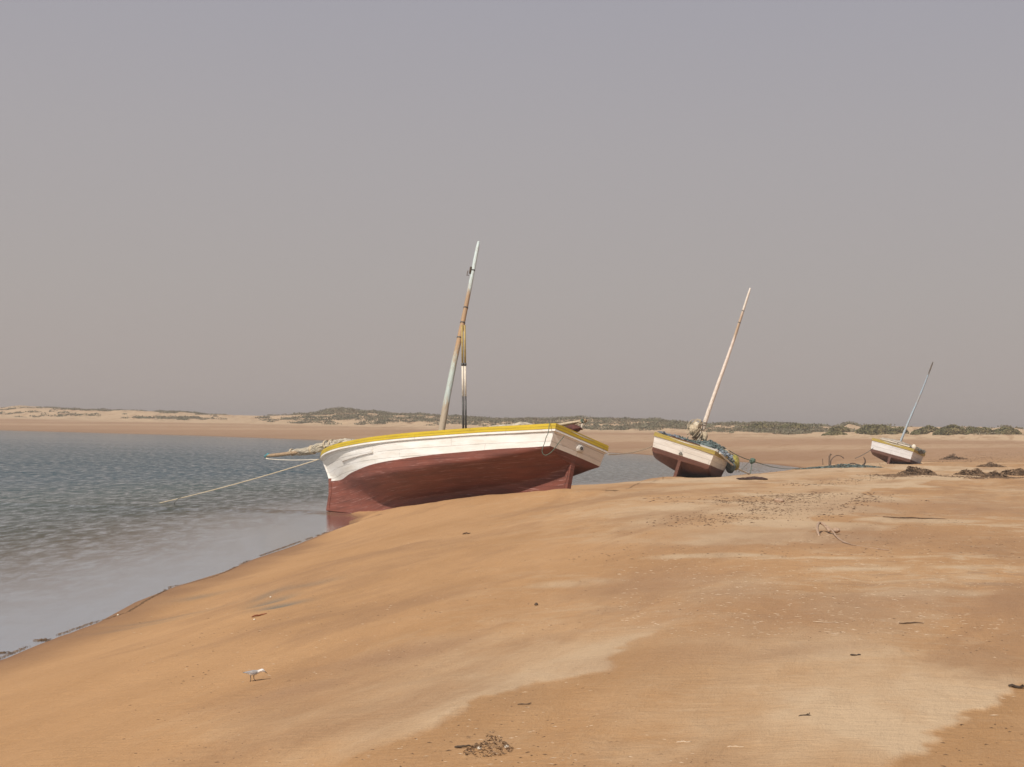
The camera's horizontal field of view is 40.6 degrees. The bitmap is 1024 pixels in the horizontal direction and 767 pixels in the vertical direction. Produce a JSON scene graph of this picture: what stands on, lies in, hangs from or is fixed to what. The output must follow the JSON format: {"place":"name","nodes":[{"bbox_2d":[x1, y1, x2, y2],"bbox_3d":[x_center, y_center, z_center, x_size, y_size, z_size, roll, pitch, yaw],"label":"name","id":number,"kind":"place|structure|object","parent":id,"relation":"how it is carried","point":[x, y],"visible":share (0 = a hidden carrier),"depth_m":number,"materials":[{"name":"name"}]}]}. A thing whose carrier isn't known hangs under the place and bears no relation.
{"place":"outdoors","nodes":[
{"label":"outdoors","id":0,"kind":"place"},
{"bbox_2d":[0,430,798,659],"bbox_3d":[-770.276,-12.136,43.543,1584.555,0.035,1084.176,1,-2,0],"label":"water","id":1,"kind":"structure","parent":0,"point":[55,483],"depth_m":39.13,"materials":[{"name":"grey liquid"}]},
{"bbox_2d":[0,638,50,652],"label":"wrack line","id":2,"kind":"object","parent":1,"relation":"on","point":[34,639],"visible":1,"depth_m":15.49,"materials":[{"name":"plant"}]},
{"bbox_2d":[160,459,318,502],"bbox_3d":[-8.239,2.931,40.897,5.694,1.559,0.033,0,-2,21],"label":"mooring rope","id":3,"kind":"object","parent":1,"relation":"in","point":[240,482],"visible":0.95,"depth_m":40.80,"materials":[{"name":"beige fabric"}]},
{"bbox_2d":[0,405,1023,766],"bbox_3d":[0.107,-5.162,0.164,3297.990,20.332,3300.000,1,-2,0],"label":"ground","id":4,"kind":"structure","parent":0,"point":[108,691],"depth_m":11.70,"materials":[{"name":"beige sand"}]},
{"bbox_2d":[0,514,380,658],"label":"wrack line","id":5,"kind":"object","parent":4,"relation":"on","point":[14,651],"visible":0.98,"depth_m":19.01,"materials":[{"name":"brown plant"}]},
{"bbox_2d":[243,669,267,681],"bbox_3d":[-1.846,2.097,9.936,0.178,0.098,0.041,1,-2,0],"label":"wading bird","id":6,"kind":"object","parent":4,"relation":"on","point":[253,672],"visible":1,"depth_m":9.93},
{"bbox_2d":[454,745,470,747],"bbox_3d":[-0.246,1.826,6.958,0.087,0.017,0.023,1,-2,0],"label":"driftwood stick","id":7,"kind":"object","parent":4,"relation":"on","point":[459,746],"visible":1,"depth_m":6.95,"materials":[{"name":"brown wood"}]},
{"bbox_2d":[320,241,608,512],"bbox_3d":[-1.624,-0.362,37.279,2.876,7.712,10.610,24,-23,-39],"label":"sailing boat","id":8,"kind":"object","parent":4,"relation":"on","point":[385,472],"visible":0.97,"depth_m":34.67,"materials":[{"name":"white paint"}]},
{"bbox_2d":[264,419,586,458],"bbox_3d":[-2.642,1.588,38.022,12.132,1.363,0.769,0,-2,41],"label":"furled sail","id":9,"kind":"object","parent":8,"relation":"attached to","point":[315,448],"visible":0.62,"depth_m":40.08,"materials":[{"name":"beige fabric"}]},
{"bbox_2d":[461,325,466,428],"bbox_3d":[-1.237,-0.129,35.621,0.212,2.763,0.072,1,-2,0],"label":"striped pole","id":10,"kind":"object","parent":8,"relation":"in","point":[464,365],"visible":0.9,"depth_m":35.61,"materials":[{"name":"wood"}]},
{"bbox_2d":[542,421,563,455],"bbox_3d":[0.950,1.276,32.047,0.520,0.789,0.466,1,-2,0],"label":"loose line","id":11,"kind":"object","parent":8,"relation":"hanging from","point":[545,440],"visible":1,"depth_m":31.86,"materials":[{"name":"grey fabric"}]},
{"bbox_2d":[565,424,582,431],"bbox_3d":[1.488,1.105,33.882,0.414,0.206,0.430,2,-2,-25],"label":"cloth bundle","id":12,"kind":"object","parent":8,"relation":"on","point":[576,428],"visible":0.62,"depth_m":33.74,"materials":[{"name":"red fabric"}]},
{"bbox_2d":[463,731,513,756],"bbox_3d":[-0.116,1.780,6.864,0.256,0.114,0.300,2,-2,-18],"label":"seaweed tuft","id":13,"kind":"object","parent":4,"relation":"on","point":[504,743],"visible":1,"depth_m":6.85,"materials":[{"name":"brown plant"}]},
{"bbox_2d":[0,406,1023,435],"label":"dune scrub","id":14,"kind":"object","parent":4,"relation":"on","point":[639,425],"visible":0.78,"depth_m":314.60,"materials":[{"name":"green plant"}]},
{"bbox_2d":[124,506,1016,766],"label":"twig litter","id":15,"kind":"object","parent":4,"relation":"on","point":[613,706],"visible":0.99,"depth_m":8.14,"materials":[{"name":"brown wood"}]},
{"bbox_2d":[133,508,1017,764],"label":"shell litter","id":16,"kind":"object","parent":4,"relation":"on","point":[577,684],"visible":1,"depth_m":9.85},
{"bbox_2d":[652,288,750,477],"bbox_3d":[8.957,0.145,59.961,2.919,8.843,8.197,17,0,17],"label":"sailing boat","id":17,"kind":"object","parent":4,"relation":"on","point":[681,458],"visible":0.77,"depth_m":56.42,"materials":[{"name":"white paint"}]},
{"bbox_2d":[608,446,651,454],"bbox_3d":[4.089,2.239,46.055,0.035,0.112,20.450,1,-2,9],"label":"tow rope","id":18,"kind":"object","parent":17,"relation":"attached to","point":[629,452],"visible":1,"depth_m":42.41,"materials":[{"name":"beige fabric"}]},
{"bbox_2d":[657,431,683,439],"bbox_3d":[6.476,2.171,56.557,1.067,0.443,0.714,1,-2,0],"label":"folded net","id":19,"kind":"object","parent":17,"relation":"on","point":[670,435],"visible":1,"depth_m":56.48,"materials":[{"name":"grey fabric"}]},
{"bbox_2d":[686,419,707,440],"bbox_3d":[7.928,1.987,59.172,0.917,0.978,0.587,1,-2,0],"label":"rope bundle","id":20,"kind":"object","parent":17,"relation":"attached to","point":[694,429],"visible":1,"depth_m":59.07,"materials":[{"name":"beige fabric"}]},
{"bbox_2d":[678,435,732,454],"bbox_3d":[8.112,2.768,59.053,2.223,1.187,4.295,0,-2,26],"label":"net pile","id":21,"kind":"object","parent":17,"relation":"on","point":[711,444],"visible":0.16,"depth_m":58.40,"materials":[{"name":"teal fabric"}]},
{"bbox_2d":[700,444,718,451],"bbox_3d":[7.991,2.605,56.003,0.789,0.090,0.269,17,0,17],"label":"white board","id":22,"kind":"object","parent":17,"relation":"on","point":[717,450],"visible":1,"depth_m":55.91,"materials":[{"name":"paint"}]},
{"bbox_2d":[719,450,734,461],"bbox_3d":[8.943,3.048,58.414,0.797,0.524,2.653,1,-2,17],"label":"net bundle","id":23,"kind":"object","parent":17,"relation":"on","point":[727,454],"visible":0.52,"depth_m":58.10,"materials":[{"name":"fabric"}]},
{"bbox_2d":[725,449,739,472],"bbox_3d":[9.462,3.332,59.490,0.680,1.075,0.504,2,-2,-19],"label":"net float","id":24,"kind":"object","parent":17,"relation":"hanging from","point":[729,468],"visible":0.86,"depth_m":59.31,"materials":[{"name":"plastic"}]},
{"bbox_2d":[719,453,749,473],"bbox_3d":[9.696,3.498,59.953,0.088,1.095,7.877,1,-2,19],"label":"stern rope","id":25,"kind":"object","parent":17,"relation":"attached to","point":[727,460],"visible":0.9,"depth_m":58.74,"materials":[{"name":"beige fabric"}]},
{"bbox_2d":[728,450,800,468],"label":"bow line","id":26,"kind":"object","parent":17,"relation":"attached to","point":[759,463],"visible":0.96,"depth_m":65.08,"materials":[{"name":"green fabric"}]},
{"bbox_2d":[736,476,767,479],"bbox_3d":[9.086,3.594,52.292,1.183,0.173,0.630,1,-2,0],"label":"dark rag","id":27,"kind":"object","parent":4,"relation":"on","point":[753,478],"visible":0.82,"depth_m":52.11,"materials":[{"name":"black fabric"}]},
{"bbox_2d":[739,422,777,428],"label":"dune shrub","id":28,"kind":"object","parent":4,"relation":"on","point":[759,425],"visible":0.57,"depth_m":255.92,"materials":[{"name":"green plant"}]},
{"bbox_2d":[643,491,898,506],"bbox_3d":[5.862,2.521,30.741,3.863,0.120,8.454,-1,-3,43],"label":"seaweed drift","id":29,"kind":"object","parent":4,"relation":"on","point":[724,501],"visible":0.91,"depth_m":30.21,"materials":[{"name":"brown plant"}]},
{"bbox_2d":[774,498,783,501],"bbox_3d":[5.564,2.439,28.798,0.208,0.108,0.171,1,-2,0],"label":"pale stone","id":30,"kind":"object","parent":4,"relation":"on","point":[778,500],"visible":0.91,"depth_m":28.73,"materials":[{"name":"beige stone"}]},
{"bbox_2d":[631,496,934,532],"bbox_3d":[4.915,2.407,26.347,4.367,0.196,12.366,0,-2,30],"label":"seaweed drift","id":31,"kind":"object","parent":4,"relation":"on","point":[705,519],"visible":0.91,"depth_m":25.72,"materials":[{"name":"brown plant"}]},
{"bbox_2d":[776,423,809,429],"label":"dune shrub","id":32,"kind":"object","parent":4,"relation":"on","point":[796,425],"visible":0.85,"depth_m":252.44,"materials":[{"name":"green plant"}]},
{"bbox_2d":[567,486,1019,560],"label":"twig litter","id":33,"kind":"object","parent":4,"relation":"on","point":[830,537],"visible":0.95,"depth_m":18.98,"materials":[{"name":"brown wood"}]},
{"bbox_2d":[617,524,1021,635],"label":"shell litter","id":34,"kind":"object","parent":4,"relation":"on","point":[823,596],"visible":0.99,"depth_m":12.65,"materials":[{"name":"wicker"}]},
{"bbox_2d":[816,522,849,543],"bbox_3d":[4.590,2.149,19.847,0.363,0.197,2.082,1,-2,8],"label":"buried anchor","id":35,"kind":"object","parent":4,"relation":"on","point":[833,530],"visible":0.98,"depth_m":20.41,"materials":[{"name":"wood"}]},
{"bbox_2d":[822,453,843,465],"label":"wooden anchor","id":36,"kind":"object","parent":4,"relation":"on","point":[829,461],"visible":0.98,"depth_m":72.40,"materials":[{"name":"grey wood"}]},
{"bbox_2d":[821,431,847,435],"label":"dune shrub","id":37,"kind":"object","parent":4,"relation":"on","point":[833,433],"visible":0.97,"depth_m":224.09,"materials":[{"name":"green plant"}]},
{"bbox_2d":[796,463,882,469],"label":"beached net","id":38,"kind":"object","parent":4,"relation":"on","point":[841,465],"visible":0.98,"depth_m":72.20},
{"bbox_2d":[828,426,850,431],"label":"dune shrub","id":39,"kind":"object","parent":4,"relation":"on","point":[840,428],"visible":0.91,"depth_m":234.20,"materials":[{"name":"green plant"}]},
{"bbox_2d":[774,476,906,485],"bbox_3d":[11.544,3.398,48.557,3.037,0.313,20.861,0,-2,23],"label":"seaweed drift","id":40,"kind":"object","parent":4,"relation":"on","point":[834,483],"visible":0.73,"depth_m":47.73,"materials":[{"name":"brown plant"}]},
{"bbox_2d":[842,542,887,549],"bbox_3d":[4.656,2.162,18.430,0.110,0.031,1.358,2,-2,-12],"label":"buried rope","id":41,"kind":"object","parent":4,"relation":"on","point":[865,546],"visible":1,"depth_m":18.23,"materials":[{"name":"fabric"}]},
{"bbox_2d":[735,457,999,472],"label":"seaweed drift","id":42,"kind":"object","parent":4,"relation":"on","point":[846,463],"visible":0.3,"depth_m":89.66,"materials":[{"name":"brown plant"}]},
{"bbox_2d":[854,424,893,434],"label":"dune shrub","id":43,"kind":"object","parent":4,"relation":"on","point":[875,429],"visible":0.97,"depth_m":225.01,"materials":[{"name":"green plant"}]},
{"bbox_2d":[884,426,908,433],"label":"dune shrub","id":44,"kind":"object","parent":4,"relation":"on","point":[898,430],"visible":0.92,"depth_m":224.30,"materials":[{"name":"green plant"}]},
{"bbox_2d":[870,362,932,463],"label":"sailing boat","id":45,"kind":"object","parent":4,"relation":"on","point":[888,452],"visible":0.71,"depth_m":79.45,"materials":[{"name":"white paint"}]},
{"bbox_2d":[880,438,910,446],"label":"deck boards","id":46,"kind":"object","parent":45,"relation":"on","point":[895,442],"visible":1,"depth_m":79.57,"materials":[{"name":"wood"}]},
{"bbox_2d":[881,437,916,448],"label":"pale spar","id":47,"kind":"object","parent":45,"relation":"on","point":[898,441],"visible":0.48,"depth_m":81.08,"materials":[{"name":"wood"}]},
{"bbox_2d":[915,447,926,453],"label":"dark net","id":48,"kind":"object","parent":45,"relation":"hanging from","point":[920,451],"visible":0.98,"depth_m":79.97,"materials":[{"name":"fabric"}]},
{"bbox_2d":[883,516,942,518],"bbox_3d":[7.103,2.377,24.480,1.142,0.042,0.160,1,-2,-8],"label":"driftwood stick","id":49,"kind":"object","parent":4,"relation":"on","point":[913,517],"visible":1,"depth_m":24.50,"materials":[{"name":"brown wood"}]},
{"bbox_2d":[897,466,936,474],"bbox_3d":[18.200,3.973,62.155,1.914,0.561,1.529,1,-2,0],"label":"seaweed mound","id":50,"kind":"object","parent":4,"relation":"on","point":[914,470],"visible":0.91,"depth_m":61.92,"materials":[{"name":"brown plant"}]},
{"bbox_2d":[910,425,938,434],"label":"dune shrub","id":51,"kind":"object","parent":4,"relation":"on","point":[927,429],"visible":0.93,"depth_m":221.17,"materials":[{"name":"green plant"}]},
{"bbox_2d":[856,474,1023,478],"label":"seaweed drift","id":52,"kind":"object","parent":4,"relation":"on","point":[917,475],"visible":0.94,"depth_m":59.42,"materials":[{"name":"brown plant"}]},
{"bbox_2d":[878,452,1019,462],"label":"seaweed drift","id":53,"kind":"object","parent":4,"relation":"on","point":[977,459],"visible":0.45,"depth_m":109.64,"materials":[{"name":"brown plant"}]},
{"bbox_2d":[932,424,968,434],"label":"dune shrub","id":54,"kind":"object","parent":4,"relation":"on","point":[952,429],"visible":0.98,"depth_m":216.32,"materials":[{"name":"green plant"}]},
{"bbox_2d":[939,454,966,459],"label":"seaweed mound","id":55,"kind":"object","parent":4,"relation":"on","point":[952,457],"visible":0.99,"depth_m":111.20,"materials":[{"name":"brown plant"}]},
{"bbox_2d":[953,468,984,475],"bbox_3d":[20.709,4.044,62.315,1.757,0.507,1.338,1,-2,0],"label":"seaweed mound","id":56,"kind":"object","parent":4,"relation":"on","point":[976,472],"visible":0.73,"depth_m":62.06,"materials":[{"name":"brown plant"}]},
{"bbox_2d":[963,426,991,433],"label":"dune shrub","id":57,"kind":"object","parent":4,"relation":"on","point":[973,430],"visible":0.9,"depth_m":217.98,"materials":[{"name":"green plant"}]},
{"bbox_2d":[977,462,1006,466],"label":"seaweed mound","id":58,"kind":"object","parent":4,"relation":"on","point":[989,464],"visible":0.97,"depth_m":75.50,"materials":[{"name":"brown plant"}]},
{"bbox_2d":[978,470,1008,476],"bbox_3d":[21.116,4.020,60.634,1.507,0.444,1.123,1,-2,0],"label":"seaweed mound","id":59,"kind":"object","parent":4,"relation":"on","point":[994,473],"visible":0.88,"depth_m":60.39,"materials":[{"name":"brown plant"}]},
{"bbox_2d":[987,426,1021,434],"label":"dune shrub","id":60,"kind":"object","parent":4,"relation":"on","point":[1004,430],"visible":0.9,"depth_m":214.87,"materials":[{"name":"green plant"}]},
{"bbox_2d":[1001,468,1023,475],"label":"seaweed mound","id":61,"kind":"object","parent":4,"relation":"on","point":[1017,472],"visible":0.69,"depth_m":64.60,"materials":[{"name":"brown plant"}]},
{"bbox_2d":[1008,684,1023,688],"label":"driftwood stick","id":62,"kind":"object","parent":4,"relation":"on","point":[1016,686],"visible":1,"depth_m":8.23,"materials":[{"name":"brown wood"}]},
{"bbox_2d":[0,0,1023,428],"label":"sky","id":63,"kind":"structure","parent":0,"point":[229,207],"materials":[{"name":"grey"}]}
]}

